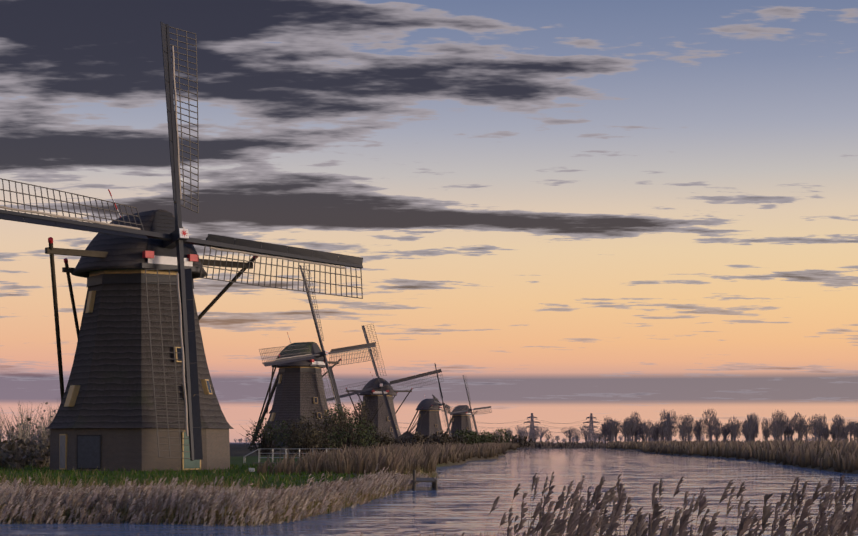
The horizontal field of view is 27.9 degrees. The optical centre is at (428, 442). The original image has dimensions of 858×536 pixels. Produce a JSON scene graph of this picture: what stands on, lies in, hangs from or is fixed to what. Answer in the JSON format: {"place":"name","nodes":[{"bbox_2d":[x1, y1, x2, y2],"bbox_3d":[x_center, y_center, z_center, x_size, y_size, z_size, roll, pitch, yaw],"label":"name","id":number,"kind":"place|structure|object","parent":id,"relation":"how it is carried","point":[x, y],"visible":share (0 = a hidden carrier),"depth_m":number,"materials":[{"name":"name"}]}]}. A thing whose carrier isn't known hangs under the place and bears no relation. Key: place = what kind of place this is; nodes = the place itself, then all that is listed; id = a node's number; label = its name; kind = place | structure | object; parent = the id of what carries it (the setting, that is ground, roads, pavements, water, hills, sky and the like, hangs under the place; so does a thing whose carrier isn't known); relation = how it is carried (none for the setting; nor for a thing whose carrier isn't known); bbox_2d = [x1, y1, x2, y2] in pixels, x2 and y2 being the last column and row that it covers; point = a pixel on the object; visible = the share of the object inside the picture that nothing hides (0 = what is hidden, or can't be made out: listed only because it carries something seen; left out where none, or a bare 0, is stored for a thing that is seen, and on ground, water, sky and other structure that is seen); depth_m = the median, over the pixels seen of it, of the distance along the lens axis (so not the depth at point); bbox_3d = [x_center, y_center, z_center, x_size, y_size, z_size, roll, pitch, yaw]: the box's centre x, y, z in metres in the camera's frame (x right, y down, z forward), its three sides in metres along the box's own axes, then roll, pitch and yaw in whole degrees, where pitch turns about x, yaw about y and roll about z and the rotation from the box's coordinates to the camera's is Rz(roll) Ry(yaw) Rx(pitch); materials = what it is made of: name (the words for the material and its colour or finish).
{"place":"outdoors","nodes":[
{"label":"outdoors","id":0,"kind":"place"},
{"bbox_2d":[0,448,857,535],"bbox_3d":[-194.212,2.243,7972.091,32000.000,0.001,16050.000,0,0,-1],"label":"water","id":1,"kind":"structure","parent":0,"point":[460,500],"depth_m":70.05,"materials":[{"name":"grey liquid"}]},
{"bbox_2d":[412,470,436,489],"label":"jetty","id":2,"kind":"object","parent":1,"relation":"in","point":[433,480],"visible":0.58,"depth_m":80.42,"materials":[{"name":"brown wood"}]},
{"bbox_2d":[0,442,857,524],"bbox_3d":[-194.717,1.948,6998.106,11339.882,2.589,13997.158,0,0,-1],"label":"ground","id":3,"kind":"structure","parent":0,"point":[239,451],"depth_m":95.45,"materials":[{"name":"green plant"}]},
{"bbox_2d":[0,22,362,470],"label":"windmill","id":4,"kind":"object","parent":3,"relation":"on","point":[139,393],"visible":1,"depth_m":104.69,"materials":[{"name":"wood"}]},
{"bbox_2d":[0,463,443,526],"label":"reed bed","id":5,"kind":"object","parent":3,"relation":"on","point":[39,503],"visible":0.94,"depth_m":49.19,"materials":[{"name":"beige plant"}]},
{"bbox_2d":[0,399,533,469],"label":"shrubs","id":6,"kind":"object","parent":3,"relation":"on","point":[341,432],"visible":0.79,"depth_m":224.01,"materials":[{"name":"green plant"}]},
{"bbox_2d":[243,449,341,462],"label":"fence","id":7,"kind":"object","parent":3,"relation":"on","point":[272,453],"visible":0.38,"depth_m":140.19,"materials":[{"name":"wood"}]},
{"bbox_2d":[252,265,377,446],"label":"windmill","id":8,"kind":"object","parent":3,"relation":"on","point":[298,386],"visible":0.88,"depth_m":262.11,"materials":[{"name":"wood"}]},
{"bbox_2d":[326,324,443,444],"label":"windmill","id":9,"kind":"object","parent":3,"relation":"on","point":[373,392],"visible":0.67,"depth_m":373.06,"materials":[{"name":"wood"}]},
{"bbox_2d":[397,429,438,443],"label":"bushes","id":10,"kind":"object","parent":3,"relation":"on","point":[407,433],"visible":0.19,"depth_m":348.96,"materials":[{"name":"green plant"}]},
{"bbox_2d":[0,408,857,443],"bbox_3d":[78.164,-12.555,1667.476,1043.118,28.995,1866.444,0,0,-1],"label":"trees","id":11,"kind":"object","parent":3,"relation":"on","point":[630,428],"visible":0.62,"depth_m":1353.98,"materials":[{"name":"plant"}]},
{"bbox_2d":[408,363,450,436],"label":"windmill","id":12,"kind":"object","parent":3,"relation":"on","point":[428,422],"visible":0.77,"depth_m":565.89,"materials":[{"name":"wood"}]},
{"bbox_2d":[27,472,857,535],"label":"reeds","id":13,"kind":"object","parent":3,"relation":"on","point":[837,525],"visible":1,"depth_m":21.68,"materials":[{"name":"beige plant"}]},
{"bbox_2d":[446,376,491,442],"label":"windmill","id":14,"kind":"object","parent":3,"relation":"on","point":[461,417],"visible":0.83,"depth_m":667.10,"materials":[{"name":"wood"}]},
{"bbox_2d":[346,413,675,442],"bbox_3d":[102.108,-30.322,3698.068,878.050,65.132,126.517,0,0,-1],"label":"transmission towers","id":15,"kind":"structure","parent":3,"relation":"on","point":[532,421],"depth_m":3718.27,"materials":[{"name":"metal"}]},
{"bbox_2d":[257,437,857,474],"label":"bank reeds","id":16,"kind":"object","parent":3,"relation":"on","point":[840,455],"visible":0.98,"depth_m":148.30,"materials":[{"name":"brown plant"}]},
{"bbox_2d":[0,0,857,441],"label":"sky","id":17,"kind":"structure","parent":0,"point":[568,210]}
]}

